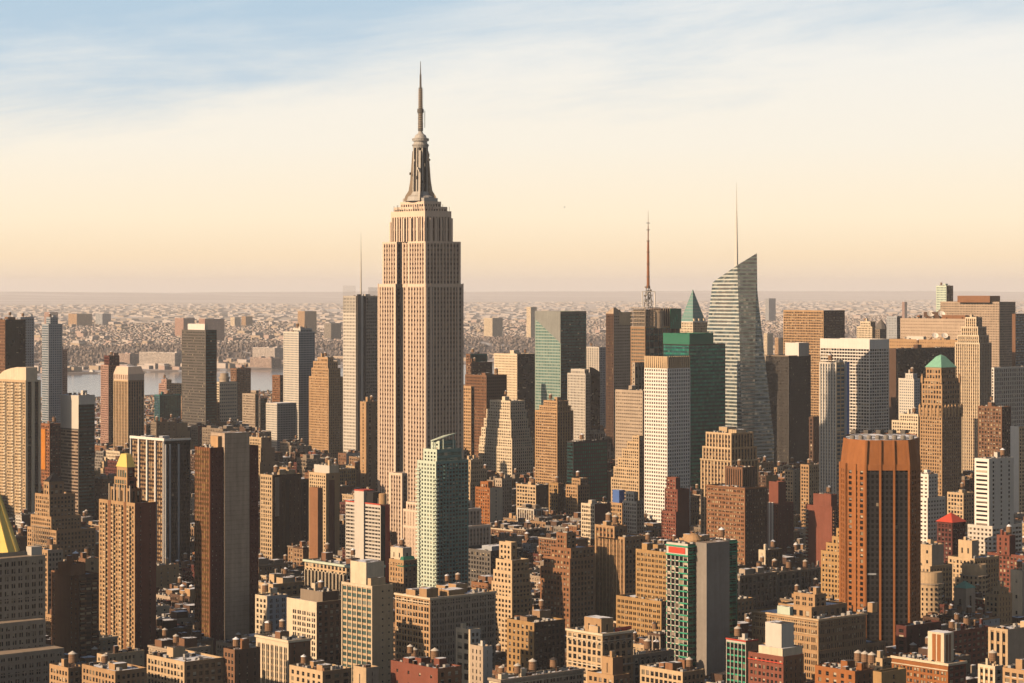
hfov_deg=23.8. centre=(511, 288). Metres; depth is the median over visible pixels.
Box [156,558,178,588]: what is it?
brick building
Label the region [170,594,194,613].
stone building
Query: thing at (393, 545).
brick building
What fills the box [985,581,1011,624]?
stone building
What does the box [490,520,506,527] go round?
stone building
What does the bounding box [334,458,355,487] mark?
stone building
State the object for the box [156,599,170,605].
brick building
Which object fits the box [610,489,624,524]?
stone building
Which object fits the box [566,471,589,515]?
stone building
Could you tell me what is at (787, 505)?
window
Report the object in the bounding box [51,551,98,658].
brick building
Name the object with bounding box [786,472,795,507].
window
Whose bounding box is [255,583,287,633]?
stone building
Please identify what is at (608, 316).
window
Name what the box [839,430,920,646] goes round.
orange tower
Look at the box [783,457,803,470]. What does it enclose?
stone building
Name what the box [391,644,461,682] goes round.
brick building
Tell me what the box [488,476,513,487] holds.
stone building
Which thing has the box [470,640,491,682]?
stone building
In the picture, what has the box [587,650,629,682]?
brick building
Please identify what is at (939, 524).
window
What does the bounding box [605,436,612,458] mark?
stone building
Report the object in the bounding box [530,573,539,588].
stone building
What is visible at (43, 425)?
window
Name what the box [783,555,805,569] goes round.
brick building
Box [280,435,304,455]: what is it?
stone building
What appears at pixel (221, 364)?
waterfront houses
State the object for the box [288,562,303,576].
stone building
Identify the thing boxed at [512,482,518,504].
stone building
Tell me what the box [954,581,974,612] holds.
stone building
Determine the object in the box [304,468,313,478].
brick building
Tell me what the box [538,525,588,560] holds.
brick building
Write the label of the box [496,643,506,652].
stone building
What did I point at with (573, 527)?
brick building
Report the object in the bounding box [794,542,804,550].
stone building
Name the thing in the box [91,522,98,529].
brick building
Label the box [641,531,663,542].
brick building
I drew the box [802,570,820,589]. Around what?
window
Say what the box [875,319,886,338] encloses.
stone building
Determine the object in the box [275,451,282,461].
brick building
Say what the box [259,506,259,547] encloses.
brick building
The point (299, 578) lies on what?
brick building
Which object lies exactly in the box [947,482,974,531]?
stone building
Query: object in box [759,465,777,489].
brick building
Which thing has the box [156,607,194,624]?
stone building
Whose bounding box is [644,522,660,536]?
stone building
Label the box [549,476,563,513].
stone building
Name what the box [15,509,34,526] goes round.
stone building
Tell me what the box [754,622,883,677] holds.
window
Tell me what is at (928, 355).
window
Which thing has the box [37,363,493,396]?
river
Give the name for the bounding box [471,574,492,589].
brick building
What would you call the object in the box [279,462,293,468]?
stone building
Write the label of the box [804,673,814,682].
stone building
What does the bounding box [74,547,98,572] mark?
brick building
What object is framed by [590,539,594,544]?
brick building
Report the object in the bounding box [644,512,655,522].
brick building
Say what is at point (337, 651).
window
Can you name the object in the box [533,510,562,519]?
brick building
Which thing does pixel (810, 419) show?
window
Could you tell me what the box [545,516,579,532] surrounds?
stone building
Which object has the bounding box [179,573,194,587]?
stone building
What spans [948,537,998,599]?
stone building
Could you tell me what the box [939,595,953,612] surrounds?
brick building
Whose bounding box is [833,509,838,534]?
window
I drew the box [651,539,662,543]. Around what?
brick building
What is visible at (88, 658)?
stone building
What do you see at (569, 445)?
window
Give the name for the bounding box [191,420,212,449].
stone building
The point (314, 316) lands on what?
window
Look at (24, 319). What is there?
window
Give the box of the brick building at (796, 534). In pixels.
[794,529,800,540]
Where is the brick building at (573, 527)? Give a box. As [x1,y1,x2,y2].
[568,521,580,531]
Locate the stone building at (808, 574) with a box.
[798,560,820,589]
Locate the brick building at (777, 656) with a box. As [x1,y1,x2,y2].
[748,620,803,682]
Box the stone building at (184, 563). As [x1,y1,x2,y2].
[175,553,194,569]
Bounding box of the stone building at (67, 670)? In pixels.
[49,651,81,682]
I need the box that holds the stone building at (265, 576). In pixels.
[260,569,293,579]
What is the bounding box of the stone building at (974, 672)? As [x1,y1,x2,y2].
[971,664,977,676]
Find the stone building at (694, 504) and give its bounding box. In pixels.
[690,491,699,525]
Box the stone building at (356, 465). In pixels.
[341,456,359,487]
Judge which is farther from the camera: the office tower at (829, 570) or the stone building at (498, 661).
the office tower at (829, 570)
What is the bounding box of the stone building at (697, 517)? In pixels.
[694,514,700,524]
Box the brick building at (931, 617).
[923,604,952,620]
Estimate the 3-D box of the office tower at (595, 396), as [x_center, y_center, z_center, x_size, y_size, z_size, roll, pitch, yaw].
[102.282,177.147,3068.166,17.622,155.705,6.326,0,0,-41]
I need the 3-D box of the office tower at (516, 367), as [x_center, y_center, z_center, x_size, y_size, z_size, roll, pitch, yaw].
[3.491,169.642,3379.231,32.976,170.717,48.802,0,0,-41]
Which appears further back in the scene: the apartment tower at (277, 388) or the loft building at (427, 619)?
the apartment tower at (277, 388)
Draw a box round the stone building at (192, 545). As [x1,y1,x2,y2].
[190,539,194,553]
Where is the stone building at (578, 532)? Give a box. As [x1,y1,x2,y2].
[575,523,580,536]
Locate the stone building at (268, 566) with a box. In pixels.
[259,553,288,579]
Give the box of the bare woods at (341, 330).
[34,315,923,345]
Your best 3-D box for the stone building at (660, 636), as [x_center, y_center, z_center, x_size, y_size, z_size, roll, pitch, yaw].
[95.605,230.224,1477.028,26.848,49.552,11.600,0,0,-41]
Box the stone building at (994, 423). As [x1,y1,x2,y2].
[978,396,1010,457]
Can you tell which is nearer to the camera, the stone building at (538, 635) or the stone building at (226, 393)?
the stone building at (538, 635)
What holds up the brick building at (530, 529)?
on the ground
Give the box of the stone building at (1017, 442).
[1010,425,1023,512]
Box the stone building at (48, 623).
[45,609,50,637]
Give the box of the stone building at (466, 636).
[456,623,479,682]
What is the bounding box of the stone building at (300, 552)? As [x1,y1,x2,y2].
[293,541,308,565]
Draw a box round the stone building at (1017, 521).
[1014,514,1021,522]
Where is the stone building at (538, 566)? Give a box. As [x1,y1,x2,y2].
[536,560,543,572]
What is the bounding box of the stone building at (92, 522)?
[86,521,98,526]
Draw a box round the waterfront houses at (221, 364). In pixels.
[34,345,774,373]
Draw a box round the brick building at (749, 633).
[748,628,751,638]
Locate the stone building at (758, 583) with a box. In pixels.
[737,561,777,609]
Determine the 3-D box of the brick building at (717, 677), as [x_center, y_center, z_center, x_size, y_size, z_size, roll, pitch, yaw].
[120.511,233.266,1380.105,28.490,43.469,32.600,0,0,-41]
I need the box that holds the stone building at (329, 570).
[303,542,385,598]
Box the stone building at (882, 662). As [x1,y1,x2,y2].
[869,650,891,670]
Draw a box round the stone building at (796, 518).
[794,510,799,526]
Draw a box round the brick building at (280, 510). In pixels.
[260,462,300,561]
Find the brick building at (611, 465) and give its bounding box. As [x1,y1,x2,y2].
[608,461,614,470]
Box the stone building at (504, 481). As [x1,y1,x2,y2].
[495,471,511,519]
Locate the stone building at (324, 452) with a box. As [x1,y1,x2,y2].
[316,450,330,457]
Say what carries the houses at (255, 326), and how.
on the terrain
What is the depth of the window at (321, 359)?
3108.67 m
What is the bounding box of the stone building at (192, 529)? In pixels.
[190,523,194,536]
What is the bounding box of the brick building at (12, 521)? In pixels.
[9,518,15,525]
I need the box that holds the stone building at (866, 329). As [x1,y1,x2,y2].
[857,317,875,338]
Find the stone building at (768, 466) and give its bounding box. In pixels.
[757,456,773,473]
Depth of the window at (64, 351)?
3752.52 m
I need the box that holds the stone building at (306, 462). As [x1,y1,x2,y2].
[297,448,334,476]
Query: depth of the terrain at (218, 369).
7463.62 m
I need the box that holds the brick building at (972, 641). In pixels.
[943,615,990,669]
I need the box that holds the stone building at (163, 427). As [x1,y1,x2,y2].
[151,416,176,437]
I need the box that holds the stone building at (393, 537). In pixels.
[390,530,395,546]
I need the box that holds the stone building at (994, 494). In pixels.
[968,448,1021,553]
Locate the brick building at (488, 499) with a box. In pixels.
[475,481,502,524]
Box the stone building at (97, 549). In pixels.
[96,542,98,556]
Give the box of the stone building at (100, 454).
[95,444,107,470]
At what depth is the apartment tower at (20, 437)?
2439.30 m
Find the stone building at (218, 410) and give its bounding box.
[217,402,219,418]
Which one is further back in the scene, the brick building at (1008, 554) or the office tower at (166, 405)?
the office tower at (166, 405)
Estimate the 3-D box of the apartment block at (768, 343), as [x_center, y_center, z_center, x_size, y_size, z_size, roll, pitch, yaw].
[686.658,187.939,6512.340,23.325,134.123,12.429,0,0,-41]
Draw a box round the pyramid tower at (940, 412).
[919,355,962,514]
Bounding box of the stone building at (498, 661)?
[496,654,504,664]
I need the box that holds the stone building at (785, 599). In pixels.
[777,584,798,602]
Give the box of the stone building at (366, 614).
[341,559,392,682]
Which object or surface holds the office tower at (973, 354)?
on the ground
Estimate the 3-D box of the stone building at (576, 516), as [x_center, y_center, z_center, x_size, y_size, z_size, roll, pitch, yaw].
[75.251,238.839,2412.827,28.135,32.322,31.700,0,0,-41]
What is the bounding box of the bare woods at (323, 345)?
[34,330,856,367]
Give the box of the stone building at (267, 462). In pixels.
[249,432,278,501]
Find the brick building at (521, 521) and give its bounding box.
[507,518,525,526]
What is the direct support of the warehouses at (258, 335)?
on the terrain
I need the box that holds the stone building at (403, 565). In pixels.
[389,538,417,597]
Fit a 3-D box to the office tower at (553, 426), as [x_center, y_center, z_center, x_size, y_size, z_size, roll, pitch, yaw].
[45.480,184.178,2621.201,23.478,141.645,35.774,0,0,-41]
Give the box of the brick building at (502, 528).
[491,520,529,536]
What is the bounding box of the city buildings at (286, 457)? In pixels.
[12,385,1023,675]
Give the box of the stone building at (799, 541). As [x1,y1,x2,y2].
[794,538,805,543]
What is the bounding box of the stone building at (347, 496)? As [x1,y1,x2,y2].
[342,491,353,500]
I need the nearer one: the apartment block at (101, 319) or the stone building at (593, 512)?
the stone building at (593, 512)
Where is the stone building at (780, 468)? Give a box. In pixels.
[777,462,786,473]
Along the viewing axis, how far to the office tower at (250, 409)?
3408.53 m
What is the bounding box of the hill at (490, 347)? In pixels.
[34,332,856,365]
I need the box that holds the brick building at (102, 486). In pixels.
[95,474,114,520]
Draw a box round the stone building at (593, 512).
[581,496,610,544]
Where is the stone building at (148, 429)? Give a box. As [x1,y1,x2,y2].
[146,424,150,434]
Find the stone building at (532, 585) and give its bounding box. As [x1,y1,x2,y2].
[531,581,534,591]
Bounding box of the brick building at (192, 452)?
[190,444,205,470]
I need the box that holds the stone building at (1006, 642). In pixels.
[988,620,1023,666]
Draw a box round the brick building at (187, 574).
[181,564,194,581]
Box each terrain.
[0,299,1023,322]
[37,353,774,374]
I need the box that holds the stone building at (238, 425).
[229,423,254,429]
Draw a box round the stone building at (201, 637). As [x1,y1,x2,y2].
[177,620,213,654]
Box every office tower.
[0,311,25,373]
[18,313,33,366]
[27,473,95,558]
[61,390,94,520]
[109,366,143,449]
[130,435,190,564]
[154,389,180,420]
[182,324,216,425]
[242,390,258,427]
[259,398,266,429]
[309,351,342,461]
[343,259,377,451]
[464,386,473,457]
[465,368,506,457]
[466,348,486,373]
[492,541,531,651]
[494,349,534,466]
[535,311,585,409]
[535,393,572,486]
[540,531,594,627]
[567,368,590,440]
[567,433,607,501]
[586,343,605,426]
[589,367,599,429]
[595,512,647,620]
[606,307,632,457]
[615,385,643,465]
[616,533,665,636]
[630,225,680,384]
[632,362,643,388]
[644,356,689,525]
[663,332,724,489]
[665,527,737,675]
[680,290,707,332]
[700,426,758,533]
[706,459,767,567]
[726,626,757,682]
[765,342,810,466]
[783,310,844,416]
[820,338,888,433]
[821,528,838,599]
[887,315,901,338]
[889,333,956,347]
[889,339,954,429]
[892,407,919,449]
[899,367,919,413]
[900,310,968,339]
[936,282,952,311]
[940,296,1014,366]
[955,315,991,472]
[992,366,1023,425]
[1012,314,1023,366]
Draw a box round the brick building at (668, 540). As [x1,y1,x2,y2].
[658,535,675,543]
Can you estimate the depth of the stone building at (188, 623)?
1644.73 m
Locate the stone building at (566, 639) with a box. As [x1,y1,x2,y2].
[565,627,568,648]
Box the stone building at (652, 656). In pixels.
[633,638,673,682]
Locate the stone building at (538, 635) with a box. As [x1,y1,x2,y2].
[507,599,564,672]
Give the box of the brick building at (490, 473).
[484,464,498,479]
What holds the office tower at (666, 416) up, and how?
on the ground
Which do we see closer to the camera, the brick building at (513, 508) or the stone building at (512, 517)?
the stone building at (512, 517)
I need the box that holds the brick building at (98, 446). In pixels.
[95,443,112,456]
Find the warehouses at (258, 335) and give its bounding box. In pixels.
[34,314,920,345]
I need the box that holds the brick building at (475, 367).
[468,357,491,373]
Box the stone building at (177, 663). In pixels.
[147,634,223,682]
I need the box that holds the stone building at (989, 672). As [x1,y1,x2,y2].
[978,650,1003,682]
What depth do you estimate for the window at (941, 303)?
3715.15 m
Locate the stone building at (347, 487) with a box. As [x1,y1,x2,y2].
[340,481,354,500]
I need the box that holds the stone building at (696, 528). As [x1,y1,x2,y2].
[689,519,700,531]
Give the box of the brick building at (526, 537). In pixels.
[517,532,538,542]
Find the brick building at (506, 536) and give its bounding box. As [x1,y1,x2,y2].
[491,532,521,547]
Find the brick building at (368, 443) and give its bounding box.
[360,395,377,491]
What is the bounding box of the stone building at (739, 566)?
[737,564,746,571]
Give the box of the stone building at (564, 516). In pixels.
[560,512,571,518]
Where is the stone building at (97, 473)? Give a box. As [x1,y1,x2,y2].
[95,470,99,477]
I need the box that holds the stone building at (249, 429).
[233,426,270,436]
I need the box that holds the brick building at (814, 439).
[809,416,818,463]
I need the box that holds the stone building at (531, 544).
[522,533,544,550]
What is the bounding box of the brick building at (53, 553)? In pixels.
[42,536,62,613]
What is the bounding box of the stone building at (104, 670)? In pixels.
[82,653,146,682]
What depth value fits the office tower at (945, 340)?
3226.58 m
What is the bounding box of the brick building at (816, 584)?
[807,578,820,591]
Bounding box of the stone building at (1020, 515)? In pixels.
[1014,512,1023,520]
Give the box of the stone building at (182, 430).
[167,416,192,449]
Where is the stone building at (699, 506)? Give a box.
[699,499,700,513]
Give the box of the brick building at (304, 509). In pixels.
[301,478,308,543]
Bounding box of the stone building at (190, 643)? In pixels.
[147,628,210,653]
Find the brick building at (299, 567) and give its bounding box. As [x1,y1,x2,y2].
[283,554,304,570]
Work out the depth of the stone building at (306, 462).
2687.10 m
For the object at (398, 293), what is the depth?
2067.29 m
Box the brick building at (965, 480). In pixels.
[962,476,968,489]
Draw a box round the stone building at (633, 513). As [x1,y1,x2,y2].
[623,491,643,533]
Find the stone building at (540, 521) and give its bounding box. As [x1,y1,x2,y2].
[529,510,566,527]
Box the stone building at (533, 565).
[529,554,541,571]
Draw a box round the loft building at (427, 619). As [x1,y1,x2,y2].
[394,572,496,666]
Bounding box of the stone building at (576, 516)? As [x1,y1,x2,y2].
[567,512,580,522]
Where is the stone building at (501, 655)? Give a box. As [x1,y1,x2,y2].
[496,651,506,659]
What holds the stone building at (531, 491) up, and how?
on the ground
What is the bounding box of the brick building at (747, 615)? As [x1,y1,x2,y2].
[737,613,751,621]
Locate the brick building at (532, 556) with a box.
[523,545,538,562]
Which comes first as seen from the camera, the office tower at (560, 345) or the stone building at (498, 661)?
the stone building at (498, 661)
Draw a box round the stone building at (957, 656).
[918,636,970,676]
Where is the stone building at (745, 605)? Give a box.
[737,594,752,620]
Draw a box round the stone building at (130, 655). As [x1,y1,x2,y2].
[97,645,143,666]
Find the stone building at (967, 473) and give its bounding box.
[962,466,974,478]
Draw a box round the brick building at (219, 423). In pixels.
[217,419,226,425]
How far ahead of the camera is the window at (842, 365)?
2356.31 m
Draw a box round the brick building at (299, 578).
[289,575,303,580]
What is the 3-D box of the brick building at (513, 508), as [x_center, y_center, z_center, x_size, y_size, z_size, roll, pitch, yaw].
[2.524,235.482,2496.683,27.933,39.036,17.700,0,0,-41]
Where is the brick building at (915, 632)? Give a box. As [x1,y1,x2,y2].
[896,620,940,654]
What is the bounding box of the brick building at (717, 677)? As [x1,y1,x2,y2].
[705,671,725,682]
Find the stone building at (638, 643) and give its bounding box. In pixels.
[633,622,656,651]
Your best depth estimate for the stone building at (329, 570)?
1681.93 m
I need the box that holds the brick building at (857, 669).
[815,650,875,682]
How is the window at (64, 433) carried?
in the office tower at (78, 444)
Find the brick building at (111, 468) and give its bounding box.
[105,455,119,474]
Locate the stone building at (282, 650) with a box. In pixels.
[255,619,311,682]
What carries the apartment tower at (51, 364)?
on the ground
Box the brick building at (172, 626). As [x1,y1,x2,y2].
[156,617,192,638]
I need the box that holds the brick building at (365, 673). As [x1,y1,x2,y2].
[353,664,378,682]
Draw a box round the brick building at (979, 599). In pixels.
[975,583,984,613]
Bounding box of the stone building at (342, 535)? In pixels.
[340,524,344,548]
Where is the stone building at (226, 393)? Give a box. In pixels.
[217,373,236,423]
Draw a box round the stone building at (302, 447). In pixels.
[290,438,310,453]
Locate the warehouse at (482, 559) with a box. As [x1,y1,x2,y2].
[468,544,522,586]
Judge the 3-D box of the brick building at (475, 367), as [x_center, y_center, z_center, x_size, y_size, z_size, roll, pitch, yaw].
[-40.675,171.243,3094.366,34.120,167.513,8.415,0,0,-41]
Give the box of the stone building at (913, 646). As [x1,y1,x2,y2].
[909,642,917,653]
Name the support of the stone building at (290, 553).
on the ground
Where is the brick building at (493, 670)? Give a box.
[492,655,506,674]
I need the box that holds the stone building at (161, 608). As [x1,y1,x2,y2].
[156,603,169,614]
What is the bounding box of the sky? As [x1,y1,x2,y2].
[0,0,1023,303]
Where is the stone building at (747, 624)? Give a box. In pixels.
[737,616,751,628]
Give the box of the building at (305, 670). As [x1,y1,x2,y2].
[289,654,351,682]
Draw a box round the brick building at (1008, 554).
[987,524,1023,591]
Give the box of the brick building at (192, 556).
[190,552,194,563]
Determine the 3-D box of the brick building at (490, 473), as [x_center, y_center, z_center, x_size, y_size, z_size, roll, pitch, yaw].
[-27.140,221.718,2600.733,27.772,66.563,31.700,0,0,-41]
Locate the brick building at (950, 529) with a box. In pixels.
[936,512,964,562]
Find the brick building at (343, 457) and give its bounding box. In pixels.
[338,449,359,464]
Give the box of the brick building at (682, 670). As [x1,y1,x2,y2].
[640,657,704,682]
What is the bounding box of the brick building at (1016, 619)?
[1012,616,1023,622]
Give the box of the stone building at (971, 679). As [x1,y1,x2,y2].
[966,676,977,682]
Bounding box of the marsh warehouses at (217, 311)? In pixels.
[0,299,1023,323]
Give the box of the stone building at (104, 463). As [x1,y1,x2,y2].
[98,457,108,472]
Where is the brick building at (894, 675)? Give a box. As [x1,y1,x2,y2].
[873,667,905,682]
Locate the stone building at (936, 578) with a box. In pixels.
[921,539,951,617]
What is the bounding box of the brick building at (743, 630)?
[737,628,747,636]
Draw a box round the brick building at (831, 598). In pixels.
[826,595,838,601]
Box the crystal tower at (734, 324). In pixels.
[707,182,773,461]
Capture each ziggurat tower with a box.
[479,390,532,476]
[611,435,643,501]
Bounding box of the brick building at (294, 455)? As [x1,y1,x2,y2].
[288,448,304,465]
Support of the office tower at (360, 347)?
on the ground
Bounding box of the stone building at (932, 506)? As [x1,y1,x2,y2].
[921,469,944,542]
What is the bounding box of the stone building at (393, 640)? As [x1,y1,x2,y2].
[393,622,394,658]
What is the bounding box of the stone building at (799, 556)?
[784,546,805,561]
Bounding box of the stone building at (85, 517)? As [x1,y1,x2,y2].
[81,510,92,524]
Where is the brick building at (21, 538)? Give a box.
[13,526,26,550]
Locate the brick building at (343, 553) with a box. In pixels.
[341,549,345,559]
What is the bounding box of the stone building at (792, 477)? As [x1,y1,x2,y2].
[785,462,799,514]
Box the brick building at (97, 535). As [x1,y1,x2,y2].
[96,530,98,541]
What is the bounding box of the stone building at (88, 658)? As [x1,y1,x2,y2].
[64,646,97,664]
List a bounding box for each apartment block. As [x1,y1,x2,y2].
[44,312,57,323]
[68,314,91,325]
[96,314,110,324]
[175,318,194,335]
[199,319,223,340]
[230,317,240,326]
[241,316,252,325]
[298,311,316,333]
[324,323,340,338]
[484,318,502,336]
[527,307,536,337]
[764,333,772,354]
[765,298,775,320]
[775,337,782,354]
[902,302,906,317]
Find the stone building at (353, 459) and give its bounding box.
[349,455,359,463]
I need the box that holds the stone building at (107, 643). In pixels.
[99,631,117,652]
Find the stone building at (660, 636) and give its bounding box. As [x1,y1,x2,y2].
[647,629,665,650]
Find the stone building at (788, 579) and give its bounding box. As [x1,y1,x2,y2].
[775,560,800,604]
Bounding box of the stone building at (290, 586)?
[259,567,304,596]
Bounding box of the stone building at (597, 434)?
[591,424,609,458]
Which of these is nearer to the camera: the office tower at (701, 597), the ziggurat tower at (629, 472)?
the office tower at (701, 597)
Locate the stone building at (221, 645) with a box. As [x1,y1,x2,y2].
[216,632,257,656]
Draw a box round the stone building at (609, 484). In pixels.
[608,470,611,501]
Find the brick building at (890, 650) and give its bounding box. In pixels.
[886,645,895,655]
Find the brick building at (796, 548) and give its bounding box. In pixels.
[794,543,805,554]
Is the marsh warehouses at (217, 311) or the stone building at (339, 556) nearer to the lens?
the stone building at (339, 556)
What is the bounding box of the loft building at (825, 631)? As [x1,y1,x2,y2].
[751,587,885,679]
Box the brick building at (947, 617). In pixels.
[938,604,974,623]
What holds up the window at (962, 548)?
in the stone building at (971, 564)
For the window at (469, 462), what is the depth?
2485.72 m
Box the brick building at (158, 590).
[156,584,175,592]
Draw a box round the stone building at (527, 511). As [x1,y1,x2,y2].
[517,504,548,521]
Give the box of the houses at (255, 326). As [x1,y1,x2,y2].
[34,315,923,347]
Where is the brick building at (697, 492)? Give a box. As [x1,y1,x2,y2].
[693,484,700,498]
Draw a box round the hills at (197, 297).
[0,291,1023,303]
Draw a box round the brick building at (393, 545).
[390,541,405,557]
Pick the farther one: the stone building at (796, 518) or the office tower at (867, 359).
the office tower at (867, 359)
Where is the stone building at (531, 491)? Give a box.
[516,476,548,514]
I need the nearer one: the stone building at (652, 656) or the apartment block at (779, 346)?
the stone building at (652, 656)
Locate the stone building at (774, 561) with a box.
[760,556,780,570]
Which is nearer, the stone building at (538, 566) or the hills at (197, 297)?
the stone building at (538, 566)
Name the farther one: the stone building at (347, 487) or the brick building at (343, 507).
the stone building at (347, 487)
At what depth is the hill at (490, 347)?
8624.51 m
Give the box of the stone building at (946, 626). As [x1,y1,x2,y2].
[941,612,960,629]
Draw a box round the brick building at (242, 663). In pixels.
[224,637,259,682]
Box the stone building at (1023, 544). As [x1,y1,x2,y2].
[1022,536,1023,551]
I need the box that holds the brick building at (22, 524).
[13,521,24,530]
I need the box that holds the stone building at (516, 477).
[508,468,523,487]
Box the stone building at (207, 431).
[202,425,238,445]
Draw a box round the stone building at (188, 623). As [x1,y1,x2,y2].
[184,622,193,630]
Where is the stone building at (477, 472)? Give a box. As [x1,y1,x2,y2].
[467,455,491,506]
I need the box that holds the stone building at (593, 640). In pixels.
[565,615,633,682]
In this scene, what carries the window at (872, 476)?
in the orange tower at (880, 517)
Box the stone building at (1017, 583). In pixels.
[1010,559,1023,616]
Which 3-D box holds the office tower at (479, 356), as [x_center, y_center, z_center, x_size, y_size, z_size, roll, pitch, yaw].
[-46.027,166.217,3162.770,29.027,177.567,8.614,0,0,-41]
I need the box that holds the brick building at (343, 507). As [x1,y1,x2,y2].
[340,499,353,513]
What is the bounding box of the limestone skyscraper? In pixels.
[378,61,490,558]
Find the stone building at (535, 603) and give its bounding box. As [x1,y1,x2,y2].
[532,598,539,609]
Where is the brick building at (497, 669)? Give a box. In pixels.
[495,664,506,674]
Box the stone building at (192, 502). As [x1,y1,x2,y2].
[190,492,194,512]
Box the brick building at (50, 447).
[41,416,60,487]
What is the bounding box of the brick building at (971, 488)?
[966,472,974,491]
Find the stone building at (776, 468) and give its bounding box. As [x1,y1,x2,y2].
[774,461,780,473]
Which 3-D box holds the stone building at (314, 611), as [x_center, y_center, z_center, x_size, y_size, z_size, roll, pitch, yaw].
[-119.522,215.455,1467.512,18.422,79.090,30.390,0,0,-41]
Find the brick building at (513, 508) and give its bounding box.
[512,500,515,514]
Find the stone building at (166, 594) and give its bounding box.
[156,576,185,599]
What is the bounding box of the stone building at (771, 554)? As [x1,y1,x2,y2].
[759,540,782,567]
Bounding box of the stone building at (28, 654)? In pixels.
[0,494,64,682]
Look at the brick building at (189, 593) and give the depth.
1774.14 m
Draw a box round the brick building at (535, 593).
[531,582,539,597]
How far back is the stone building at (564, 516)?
2446.11 m
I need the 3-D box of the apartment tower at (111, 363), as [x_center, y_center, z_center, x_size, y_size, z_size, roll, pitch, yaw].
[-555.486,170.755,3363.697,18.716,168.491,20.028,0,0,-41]
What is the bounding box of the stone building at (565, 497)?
[564,487,565,508]
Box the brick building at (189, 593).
[170,584,194,607]
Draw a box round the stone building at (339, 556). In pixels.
[333,550,341,558]
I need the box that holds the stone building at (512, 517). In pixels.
[503,513,516,521]
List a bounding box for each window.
[0,321,24,373]
[2,381,37,518]
[24,319,32,365]
[30,484,93,556]
[42,318,60,422]
[43,425,59,487]
[49,553,60,610]
[61,404,93,520]
[63,351,66,392]
[70,314,89,325]
[95,481,113,518]
[101,357,116,443]
[101,470,140,648]
[116,382,142,447]
[121,354,138,365]
[133,441,188,562]
[140,352,179,365]
[155,395,179,420]
[159,381,180,393]
[182,331,215,424]
[195,449,255,640]
[217,384,235,420]
[231,369,249,420]
[243,392,257,427]
[250,358,280,367]
[250,439,277,465]
[256,348,281,357]
[258,643,286,682]
[259,399,265,429]
[262,476,298,558]
[274,377,281,401]
[284,330,313,444]
[300,316,314,327]
[300,460,332,475]
[304,482,304,540]
[310,474,332,550]
[311,359,342,456]
[312,650,338,664]
[326,327,337,338]
[340,470,354,483]
[343,586,370,666]
[344,298,377,451]
[348,504,379,559]
[363,403,376,490]
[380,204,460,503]
[397,607,493,666]
[419,442,466,586]
[464,388,472,454]
[466,376,505,455]
[467,355,486,373]
[469,462,485,506]
[469,552,520,585]
[470,364,490,373]
[479,484,496,523]
[480,402,531,475]
[493,545,529,651]
[495,355,533,466]
[496,480,510,516]
[517,486,534,505]
[518,510,542,520]
[536,314,585,409]
[536,402,571,483]
[540,540,586,559]
[542,535,592,626]
[550,485,562,512]
[567,442,605,500]
[567,480,587,513]
[568,371,589,439]
[582,505,606,544]
[590,348,604,426]
[591,374,598,429]
[597,528,645,620]
[608,316,630,456]
[611,505,620,522]
[612,438,643,500]
[616,392,641,464]
[618,553,665,636]
[624,494,642,532]
[632,328,678,360]
[633,364,643,388]
[645,369,688,520]
[650,637,663,649]
[663,480,675,538]
[664,345,724,489]
[668,543,735,666]
[681,323,706,331]
[691,498,697,525]
[702,434,756,531]
[707,255,773,460]
[708,469,765,567]
[727,642,744,682]
[738,602,750,620]
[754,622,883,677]
[764,334,772,354]
[766,357,809,463]
[767,552,780,567]
[768,299,773,320]
[776,505,787,545]
[784,312,843,416]
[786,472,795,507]
[802,467,818,524]
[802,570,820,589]
[810,419,815,460]
[821,348,887,432]
[821,364,843,505]
[823,531,838,599]
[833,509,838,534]
[849,471,912,645]
[859,323,875,337]
[889,318,899,338]
[890,342,954,346]
[893,416,919,449]
[896,349,954,419]
[900,375,918,412]
[901,321,963,337]
[921,370,958,514]
[921,477,943,542]
[937,287,950,311]
[939,524,963,562]
[941,303,1014,366]
[949,494,972,530]
[950,548,997,590]
[956,319,988,470]
[970,461,1020,552]
[979,408,1009,455]
[981,669,992,682]
[991,632,1004,664]
[992,368,1023,424]
[1000,538,1023,584]
[1016,315,1023,365]
[1020,428,1023,511]
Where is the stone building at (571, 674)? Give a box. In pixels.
[487,657,584,682]
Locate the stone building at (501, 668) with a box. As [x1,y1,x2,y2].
[492,665,527,676]
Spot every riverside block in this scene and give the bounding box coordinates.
[119,352,138,365]
[139,350,181,365]
[250,356,281,368]
[253,346,282,359]
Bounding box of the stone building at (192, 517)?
[190,509,194,522]
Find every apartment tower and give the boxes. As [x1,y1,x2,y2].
[0,367,40,518]
[42,313,61,422]
[62,346,66,393]
[99,453,155,666]
[101,351,118,444]
[159,374,181,395]
[195,431,258,655]
[230,364,250,420]
[266,322,314,451]
[272,375,282,422]
[309,456,339,558]
[345,489,389,582]
[415,433,467,587]
[661,477,688,540]
[767,481,793,554]
[803,486,838,567]
[819,353,848,505]
[890,630,966,682]
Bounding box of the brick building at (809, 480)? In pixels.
[800,459,818,526]
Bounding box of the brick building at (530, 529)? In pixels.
[512,522,545,536]
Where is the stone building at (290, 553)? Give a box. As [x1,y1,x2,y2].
[287,541,308,561]
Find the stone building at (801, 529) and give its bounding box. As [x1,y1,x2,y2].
[794,521,805,542]
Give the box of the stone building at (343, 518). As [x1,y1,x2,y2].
[340,514,345,526]
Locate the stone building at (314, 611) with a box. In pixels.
[287,580,340,664]
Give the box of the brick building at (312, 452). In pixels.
[300,451,329,456]
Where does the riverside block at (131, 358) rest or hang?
on the ground
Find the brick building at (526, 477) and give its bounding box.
[520,471,534,482]
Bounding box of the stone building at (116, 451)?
[104,443,129,459]
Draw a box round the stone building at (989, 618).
[960,607,1000,626]
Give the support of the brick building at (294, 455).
on the ground
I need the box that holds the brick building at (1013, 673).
[1003,658,1023,682]
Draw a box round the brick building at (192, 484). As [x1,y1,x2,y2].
[190,475,194,496]

